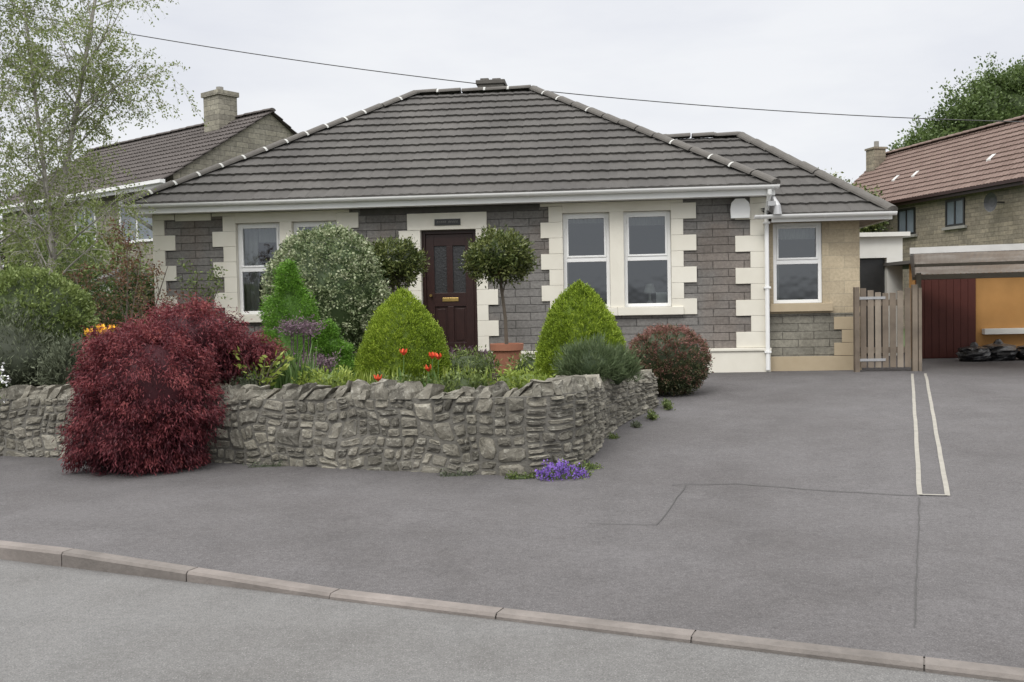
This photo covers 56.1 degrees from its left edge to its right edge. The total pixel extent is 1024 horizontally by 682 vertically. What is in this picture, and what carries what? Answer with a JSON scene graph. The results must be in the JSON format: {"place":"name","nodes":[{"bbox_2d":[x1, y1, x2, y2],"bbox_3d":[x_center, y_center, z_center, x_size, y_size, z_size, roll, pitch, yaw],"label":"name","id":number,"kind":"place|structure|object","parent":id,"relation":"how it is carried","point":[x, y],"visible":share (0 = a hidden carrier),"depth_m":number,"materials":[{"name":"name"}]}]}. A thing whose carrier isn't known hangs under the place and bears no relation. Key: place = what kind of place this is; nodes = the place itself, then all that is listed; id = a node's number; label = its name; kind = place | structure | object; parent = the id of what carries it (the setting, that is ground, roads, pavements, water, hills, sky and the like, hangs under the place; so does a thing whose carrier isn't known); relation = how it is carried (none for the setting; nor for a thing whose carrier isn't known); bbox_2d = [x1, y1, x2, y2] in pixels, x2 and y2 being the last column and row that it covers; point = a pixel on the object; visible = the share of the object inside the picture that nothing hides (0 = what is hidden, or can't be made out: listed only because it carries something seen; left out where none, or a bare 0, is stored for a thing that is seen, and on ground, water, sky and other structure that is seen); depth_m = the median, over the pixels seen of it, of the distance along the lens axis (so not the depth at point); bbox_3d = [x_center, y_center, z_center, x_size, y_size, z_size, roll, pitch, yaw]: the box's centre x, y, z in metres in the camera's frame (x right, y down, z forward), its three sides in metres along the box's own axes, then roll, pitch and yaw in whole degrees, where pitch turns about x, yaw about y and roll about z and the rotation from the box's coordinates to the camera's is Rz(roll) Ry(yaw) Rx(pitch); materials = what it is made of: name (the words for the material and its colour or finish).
{"place":"outdoors","nodes":[
{"label":"outdoors","id":0,"kind":"place"},
{"bbox_2d":[209,371,505,388],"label":"garden soil","id":1,"kind":"structure","parent":0,"point":[494,376],"depth_m":12.35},
{"bbox_2d":[0,299,91,388],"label":"grey green shrub","id":2,"kind":"object","parent":1,"relation":"on","point":[26,358],"visible":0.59,"depth_m":10.41,"materials":[{"name":"green plant"}]},
{"bbox_2d":[0,262,99,386],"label":"hedge","id":3,"kind":"object","parent":1,"relation":"on","point":[60,298],"visible":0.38,"depth_m":11.07,"materials":[{"name":"green plant"}]},
{"bbox_2d":[0,0,208,288],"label":"birch tree","id":4,"kind":"object","parent":1,"relation":"on","point":[53,229],"visible":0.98,"depth_m":13.98,"materials":[{"name":"green plant"}]},
{"bbox_2d":[56,263,155,334],"bbox_3d":[-6.651,-0.304,15.814,2.501,2.177,4.141,0,2,22],"label":"laurel shrub","id":5,"kind":"object","parent":1,"relation":"on","point":[117,316],"visible":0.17,"depth_m":15.16,"materials":[{"name":"green plant"}]},
{"bbox_2d":[62,216,185,334],"bbox_3d":[-5.389,-0.538,13.111,1.614,2.290,1.587,-3,3,-35],"label":"bronze shrub","id":6,"kind":"object","parent":1,"relation":"on","point":[125,261],"visible":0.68,"depth_m":13.09,"materials":[{"name":"brown plant"}]},
{"bbox_2d":[51,291,290,476],"bbox_3d":[-3.278,0.346,9.289,2.067,1.672,1.906,-1,2,0],"label":"maple tree","id":7,"kind":"object","parent":1,"relation":"on","point":[138,402],"visible":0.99,"depth_m":8.78,"materials":[{"name":"red plant"}]},
{"bbox_2d":[129,257,232,320],"bbox_3d":[-4.970,-0.363,14.616,1.884,1.809,0.904,-1,2,0],"label":"twiggy shrub","id":8,"kind":"object","parent":1,"relation":"on","point":[208,283],"visible":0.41,"depth_m":14.53,"materials":[{"name":"brown plant"}]},
{"bbox_2d":[224,370,270,387],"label":"plant","id":9,"kind":"object","parent":1,"relation":"on","point":[242,381],"visible":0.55,"depth_m":9.39,"materials":[{"name":"green plant"}]},
{"bbox_2d":[228,346,294,385],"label":"yellow leaved plant","id":10,"kind":"object","parent":1,"relation":"on","point":[272,376],"visible":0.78,"depth_m":9.45,"materials":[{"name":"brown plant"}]},
{"bbox_2d":[265,342,324,389],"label":"iris plant","id":11,"kind":"object","parent":1,"relation":"on","point":[283,379],"visible":0.4,"depth_m":9.85,"materials":[{"name":"green plant"}]},
{"bbox_2d":[238,257,356,387],"bbox_3d":[-2.529,-0.168,11.717,1.680,1.728,1.459,-1,2,0],"label":"dwarf spruce","id":12,"kind":"object","parent":1,"relation":"on","point":[290,298],"visible":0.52,"depth_m":11.52,"materials":[{"name":"green plant"}]},
{"bbox_2d":[269,310,328,382],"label":"purple shrub","id":13,"kind":"object","parent":1,"relation":"on","point":[304,326],"visible":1,"depth_m":10.94,"materials":[{"name":"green plant"}]},
{"bbox_2d":[294,346,342,373],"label":"purple shrub","id":14,"kind":"object","parent":1,"relation":"on","point":[327,364],"visible":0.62,"depth_m":10.68,"materials":[{"name":"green plant"}]},
{"bbox_2d":[291,363,358,387],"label":"plant","id":15,"kind":"object","parent":1,"relation":"on","point":[321,376],"visible":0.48,"depth_m":9.74,"materials":[{"name":"green plant"}]},
{"bbox_2d":[258,221,392,361],"bbox_3d":[-2.572,-0.621,13.371,1.902,2.066,1.672,-1,2,0],"label":"variegated shrub","id":16,"kind":"object","parent":1,"relation":"on","point":[340,272],"visible":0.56,"depth_m":12.91,"materials":[{"name":"green plant"}]},
{"bbox_2d":[336,365,402,383],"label":"bulb foliage","id":17,"kind":"object","parent":1,"relation":"on","point":[368,378],"visible":0.19,"depth_m":10.11,"materials":[{"name":"green plant"}]},
{"bbox_2d":[374,374,381,381],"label":"tulip","id":18,"kind":"object","parent":1,"relation":"on","point":[378,378],"visible":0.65,"depth_m":9.36,"materials":[{"name":"red plant"}]},
{"bbox_2d":[353,285,451,380],"bbox_3d":[-1.258,0.000,11.013,1.150,1.277,1.152,-1,2,0],"label":"conifer topiary","id":19,"kind":"object","parent":1,"relation":"on","point":[400,320],"visible":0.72,"depth_m":10.69,"materials":[{"name":"green plant"}]},
{"bbox_2d":[368,365,436,386],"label":"plant","id":20,"kind":"object","parent":1,"relation":"on","point":[418,378],"visible":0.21,"depth_m":9.72,"materials":[{"name":"green plant"}]},
{"bbox_2d":[398,348,409,380],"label":"tulip","id":21,"kind":"object","parent":1,"relation":"on","point":[403,352],"visible":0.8,"depth_m":9.77,"materials":[{"name":"red plant"}]},
{"bbox_2d":[423,364,431,386],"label":"tulip","id":22,"kind":"object","parent":1,"relation":"on","point":[428,370],"visible":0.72,"depth_m":9.61,"materials":[{"name":"red plant"}]},
{"bbox_2d":[427,352,437,383],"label":"tulip","id":23,"kind":"object","parent":1,"relation":"on","point":[432,355],"visible":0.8,"depth_m":9.77,"materials":[{"name":"red plant"}]},
{"bbox_2d":[433,353,443,381],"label":"tulip","id":24,"kind":"object","parent":1,"relation":"on","point":[438,357],"visible":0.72,"depth_m":9.92,"materials":[{"name":"red plant"}]},
{"bbox_2d":[431,364,493,384],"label":"bulb foliage","id":25,"kind":"object","parent":1,"relation":"on","point":[458,370],"visible":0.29,"depth_m":10.63,"materials":[{"name":"green plant"}]},
{"bbox_2d":[431,362,495,392],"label":"plant","id":26,"kind":"object","parent":1,"relation":"on","point":[459,381],"visible":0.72,"depth_m":9.44,"materials":[{"name":"green plant"}]},
{"bbox_2d":[448,342,494,368],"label":"plant","id":27,"kind":"object","parent":1,"relation":"on","point":[484,352],"visible":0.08,"depth_m":13.31,"materials":[{"name":"purple plant"}]},
{"bbox_2d":[448,344,505,377],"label":"plant","id":28,"kind":"object","parent":1,"relation":"on","point":[480,362],"visible":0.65,"depth_m":11.79,"materials":[{"name":"green plant"}]},
{"bbox_2d":[490,343,523,373],"bbox_3d":[-0.066,0.225,12.518,0.440,0.385,0.440,-1,2,0],"label":"plant pot","id":29,"kind":"object","parent":1,"relation":"on","point":[500,351],"visible":0.8,"depth_m":12.36,"materials":[{"name":"ceramic"}]},
{"bbox_2d":[458,223,539,343],"bbox_3d":[-0.166,-0.711,12.467,1.090,1.665,1.076,-1,2,0],"label":"bay tree","id":30,"kind":"object","parent":29,"relation":"in","point":[494,254],"visible":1,"depth_m":12.26,"materials":[{"name":"green plant"}]},
{"bbox_2d":[505,349,536,374],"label":"plant","id":31,"kind":"object","parent":1,"relation":"on","point":[530,361],"visible":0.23,"depth_m":11.49,"materials":[{"name":"green plant"}]},
{"bbox_2d":[489,360,555,389],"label":"plant","id":32,"kind":"object","parent":1,"relation":"on","point":[518,379],"visible":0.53,"depth_m":9.50,"materials":[{"name":"green plant"}]},
{"bbox_2d":[533,279,626,378],"bbox_3d":[0.769,-0.059,10.801,1.094,1.284,1.111,-1,2,0],"label":"conifer topiary","id":33,"kind":"object","parent":1,"relation":"on","point":[578,309],"visible":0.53,"depth_m":10.56,"materials":[{"name":"green plant"}]},
{"bbox_2d":[550,331,643,384],"bbox_3d":[0.922,0.187,10.078,0.839,0.620,1.114,1,3,38],"label":"lavender bush","id":34,"kind":"object","parent":1,"relation":"on","point":[618,365],"visible":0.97,"depth_m":9.87,"materials":[{"name":"green plant"}]},
{"bbox_2d":[627,323,714,395],"bbox_3d":[2.062,0.245,12.659,1.215,1.009,1.168,-1,2,0],"label":"rounded shrub","id":35,"kind":"object","parent":1,"relation":"on","point":[674,358],"visible":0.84,"depth_m":12.33,"materials":[{"name":"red plant"}]},
{"bbox_2d":[74,328,924,665],"bbox_3d":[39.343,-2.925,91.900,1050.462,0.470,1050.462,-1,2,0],"label":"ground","id":36,"kind":"structure","parent":0,"point":[904,346],"depth_m":26.09,"materials":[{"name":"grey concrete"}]},
{"bbox_2d":[0,163,153,286],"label":"garden tree","id":37,"kind":"object","parent":36,"relation":"on","point":[83,244],"visible":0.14,"depth_m":21.15,"materials":[{"name":"green plant"}]},
{"bbox_2d":[0,86,296,284],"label":"neighbouring house","id":38,"kind":"structure","parent":36,"relation":"on","point":[157,159],"depth_m":27.76,"materials":[{"name":"tile"}]},
{"bbox_2d":[25,212,53,243],"bbox_3d":[-14.719,-3.367,29.978,1.800,1.200,0.070,1,3,38],"label":"window","id":39,"kind":"structure","parent":38,"relation":"in","point":[42,214],"depth_m":29.86,"materials":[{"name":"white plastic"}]},
{"bbox_2d":[74,206,96,248],"bbox_3d":[-12.526,-3.344,28.238,1.200,1.200,0.070,1,3,38],"label":"window","id":40,"kind":"structure","parent":38,"relation":"in","point":[92,216],"depth_m":28.13,"materials":[{"name":"white plastic"}]},
{"bbox_2d":[118,201,152,242],"bbox_3d":[-10.332,-3.320,26.498,1.800,1.200,0.070,1,3,38],"label":"window","id":41,"kind":"structure","parent":38,"relation":"in","point":[150,232],"depth_m":26.48,"materials":[{"name":"white plastic"}]},
{"bbox_2d":[0,369,658,475],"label":"garden wall","id":42,"kind":"structure","parent":36,"relation":"on","point":[500,428],"depth_m":8.65,"materials":[{"name":"stone"}]},
{"bbox_2d":[0,362,10,404],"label":"white flowering plant","id":43,"kind":"object","parent":42,"relation":"on","point":[2,377],"visible":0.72,"depth_m":9.97,"materials":[{"name":"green plant"}]},
{"bbox_2d":[120,78,897,372],"bbox_3d":[0.110,-2.254,18.748,12.251,5.930,8.772,-1,2,5],"label":"bungalow","id":44,"kind":"object","parent":36,"relation":"on","point":[739,251],"visible":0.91,"depth_m":15.48,"materials":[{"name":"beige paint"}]},
{"bbox_2d":[226,223,279,322],"bbox_3d":[-4.193,-1.121,15.779,1.049,1.628,0.200,-1,2,5],"label":"window","id":45,"kind":"structure","parent":44,"relation":"in","point":[242,268],"depth_m":15.81,"materials":[{"name":"white plastic"}]},
{"bbox_2d":[293,221,336,234],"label":"window","id":46,"kind":"structure","parent":44,"relation":"in","point":[296,224],"depth_m":15.70,"materials":[{"name":"white plastic"}]},
{"bbox_2d":[422,230,477,354],"bbox_3d":[-1.000,-0.777,15.560,0.894,2.024,0.100,-1,2,5],"label":"door","id":47,"kind":"structure","parent":44,"relation":"in","point":[449,294],"depth_m":15.57,"materials":[{"name":"brown wood"}]},
{"bbox_2d":[563,213,617,315],"bbox_3d":[1.135,-1.213,15.268,1.059,1.638,0.200,-1,2,5],"label":"window","id":48,"kind":"structure","parent":44,"relation":"in","point":[606,257],"depth_m":15.28,"materials":[{"name":"white plastic"}]},
{"bbox_2d":[618,211,683,315],"bbox_3d":[2.176,-1.230,15.168,1.029,1.638,0.200,-1,2,5],"label":"window","id":49,"kind":"structure","parent":44,"relation":"in","point":[636,308],"depth_m":15.18,"materials":[{"name":"white plastic"}]},
{"bbox_2d":[770,222,832,311],"bbox_3d":[4.510,-1.156,15.039,0.960,1.388,0.180,-1,2,5],"label":"window","id":50,"kind":"structure","parent":44,"relation":"in","point":[806,304],"depth_m":15.05,"materials":[{"name":"white plastic"}]},
{"bbox_2d":[0,540,1023,681],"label":"kerb","id":51,"kind":"structure","parent":36,"relation":"on","point":[61,556],"depth_m":4.91,"materials":[{"name":"concrete"}]},
{"bbox_2d":[818,167,892,232],"bbox_3d":[12.022,-3.311,35.914,4.171,6.385,3.343,-2,2,-22],"label":"conifer tree","id":52,"kind":"object","parent":36,"relation":"on","point":[874,227],"visible":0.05,"depth_m":35.23,"materials":[{"name":"green plant"}]},
{"bbox_2d":[860,232,909,355],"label":"outbuilding","id":53,"kind":"structure","parent":36,"relation":"on","point":[878,250],"depth_m":18.37,"materials":[{"name":"white paint"}]},
{"bbox_2d":[860,259,884,354],"bbox_3d":[6.838,-0.653,18.514,0.680,1.840,0.040,-1,2,0],"label":"door","id":54,"kind":"structure","parent":53,"relation":"in","point":[871,270],"depth_m":18.47,"materials":[{"name":"black plastic"}]},
{"bbox_2d":[851,115,1023,327],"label":"neighbouring house","id":55,"kind":"structure","parent":36,"relation":"on","point":[964,188],"depth_m":32.86,"materials":[{"name":"tile"}]},
{"bbox_2d":[897,207,916,237],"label":"window","id":56,"kind":"structure","parent":55,"relation":"in","point":[906,218],"depth_m":34.57,"materials":[{"name":"black plastic"}]},
{"bbox_2d":[942,197,966,229],"bbox_3d":[14.781,-4.238,32.065,0.128,1.000,1.150,-2,2,-12],"label":"window","id":57,"kind":"structure","parent":55,"relation":"in","point":[954,208],"depth_m":32.03,"materials":[{"name":"black plastic"}]},
{"bbox_2d":[883,260,1023,358],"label":"garage","id":58,"kind":"structure","parent":36,"relation":"on","point":[957,314],"depth_m":17.36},
{"bbox_2d":[915,279,975,358],"bbox_3d":[7.848,-0.438,17.370,1.070,1.500,0.060,-1,2,0],"label":"door","id":59,"kind":"structure","parent":58,"relation":"in","point":[948,305],"depth_m":17.34,"materials":[{"name":"red wood"}]},
{"bbox_2d":[887,52,1023,150],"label":"deciduous tree","id":60,"kind":"object","parent":36,"relation":"on","point":[991,97],"visible":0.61,"depth_m":48.46,"materials":[{"name":"green plant"}]},
{"bbox_2d":[0,559,1001,681],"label":"road","id":61,"kind":"structure","parent":0,"point":[61,624],"depth_m":4.54,"materials":[{"name":"grey asphalt"}]},
{"bbox_2d":[0,457,1023,667],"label":"pavement","id":62,"kind":"structure","parent":0,"point":[836,577],"depth_m":5.96,"materials":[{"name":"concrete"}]},
{"bbox_2d":[612,483,919,626],"bbox_3d":[1.492,1.232,6.178,2.076,0.104,2.768,0,2,24],"label":"asphalt seam","id":63,"kind":"object","parent":62,"relation":"on","point":[830,490],"visible":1,"depth_m":6.53,"materials":[{"name":"black asphalt"}]},
{"bbox_2d":[0,353,1023,520],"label":"driveway","id":64,"kind":"structure","parent":0,"point":[837,433],"depth_m":8.89,"materials":[{"name":"grey asphalt"}]},
{"bbox_2d":[81,269,150,295],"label":"garden shed","id":65,"kind":"structure","parent":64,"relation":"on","point":[113,276],"depth_m":18.59,"materials":[{"name":"metal"}]},
{"bbox_2d":[242,458,289,467],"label":"wall weed","id":66,"kind":"object","parent":64,"relation":"on","point":[267,465],"depth_m":8.94,"materials":[{"name":"green plant"}]},
{"bbox_2d":[437,468,477,476],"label":"wall weed","id":67,"kind":"object","parent":64,"relation":"on","point":[454,474],"depth_m":8.24,"materials":[{"name":"green plant"}]},
{"bbox_2d":[504,470,536,479],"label":"wall weed","id":68,"kind":"object","parent":64,"relation":"on","point":[517,476],"depth_m":8.03,"materials":[{"name":"green plant"}]},
{"bbox_2d":[529,457,594,480],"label":"aubrieta plant","id":69,"kind":"object","parent":64,"relation":"on","point":[566,471],"visible":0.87,"depth_m":7.98,"materials":[{"name":"purple plant"}]},
{"bbox_2d":[582,460,603,469],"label":"wall weed","id":70,"kind":"object","parent":64,"relation":"on","point":[593,466],"depth_m":8.30,"materials":[{"name":"green plant"}]},
{"bbox_2d":[607,432,619,438],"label":"wall weed","id":71,"kind":"object","parent":64,"relation":"on","point":[612,436],"depth_m":9.69,"materials":[{"name":"green plant"}]},
{"bbox_2d":[630,420,643,427],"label":"wall weed","id":72,"kind":"object","parent":64,"relation":"on","point":[636,424],"depth_m":10.26,"materials":[{"name":"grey plant"}]},
{"bbox_2d":[646,409,659,420],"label":"wall weed","id":73,"kind":"object","parent":64,"relation":"on","point":[652,415],"depth_m":10.72,"materials":[{"name":"green plant"}]},
{"bbox_2d":[660,398,675,409],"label":"wall weed","id":74,"kind":"object","parent":64,"relation":"on","point":[666,403],"depth_m":11.37,"materials":[{"name":"green plant"}]},
{"bbox_2d":[853,285,921,371],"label":"wooden gate","id":75,"kind":"structure","parent":64,"relation":"on","point":[911,301],"depth_m":14.56,"materials":[{"name":"wood"}]},
{"bbox_2d":[911,373,949,495],"bbox_3d":[4.508,0.797,10.509,0.226,0.315,7.702,0,2,22],"label":"driveway edging","id":76,"kind":"object","parent":64,"relation":"on","point":[942,469],"visible":1,"depth_m":8.75,"materials":[{"name":"paint"}]},
{"bbox_2d":[910,243,1023,287],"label":"carport","id":77,"kind":"object","parent":64,"relation":"on","point":[970,261],"visible":0.94,"depth_m":15.16,"materials":[{"name":"plastic"}]},
{"bbox_2d":[956,342,991,361],"bbox_3d":[7.944,0.181,16.528,0.573,0.324,0.588,-1,2,0],"label":"bin bag","id":78,"kind":"object","parent":64,"relation":"on","point":[974,352],"visible":1,"depth_m":16.34,"materials":[{"name":"black plastic"}]},
{"bbox_2d":[982,339,1018,360],"bbox_3d":[8.424,0.150,16.620,0.627,0.360,0.622,-1,2,0],"label":"bin bag","id":79,"kind":"object","parent":64,"relation":"on","point":[1000,350],"visible":0.81,"depth_m":16.40,"materials":[{"name":"black plastic"}]},
{"bbox_2d":[1016,345,1023,359],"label":"bin bag","id":80,"kind":"object","parent":64,"relation":"on","point":[1020,354],"visible":0.76,"depth_m":16.47,"materials":[{"name":"black plastic"}]},
{"bbox_2d":[0,0,1023,266],"label":"sky","id":81,"kind":"structure","parent":0,"point":[850,57],"materials":[{"name":"white"}]},
{"bbox_2d":[2,10,1023,121],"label":"overhead cable","id":82,"kind":"object","parent":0,"point":[563,92],"visible":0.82,"depth_m":21.80,"materials":[{"name":"black plastic"}]},
{"bbox_3d":[-1.714,0.296,14.121,0.440,0.385,0.440,-1,2,0],"label":"plant pot","id":83,"kind":"object","parent":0,"visible":0},
{"bbox_2d":[358,234,429,292],"bbox_3d":[-1.721,-0.697,14.110,1.076,1.773,1.067,0,3,34],"label":"bay tree","id":84,"kind":"object","parent":83,"relation":"in","point":[401,260],"visible":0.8,"depth_m":13.83,"materials":[{"name":"green plant"}]}
]}

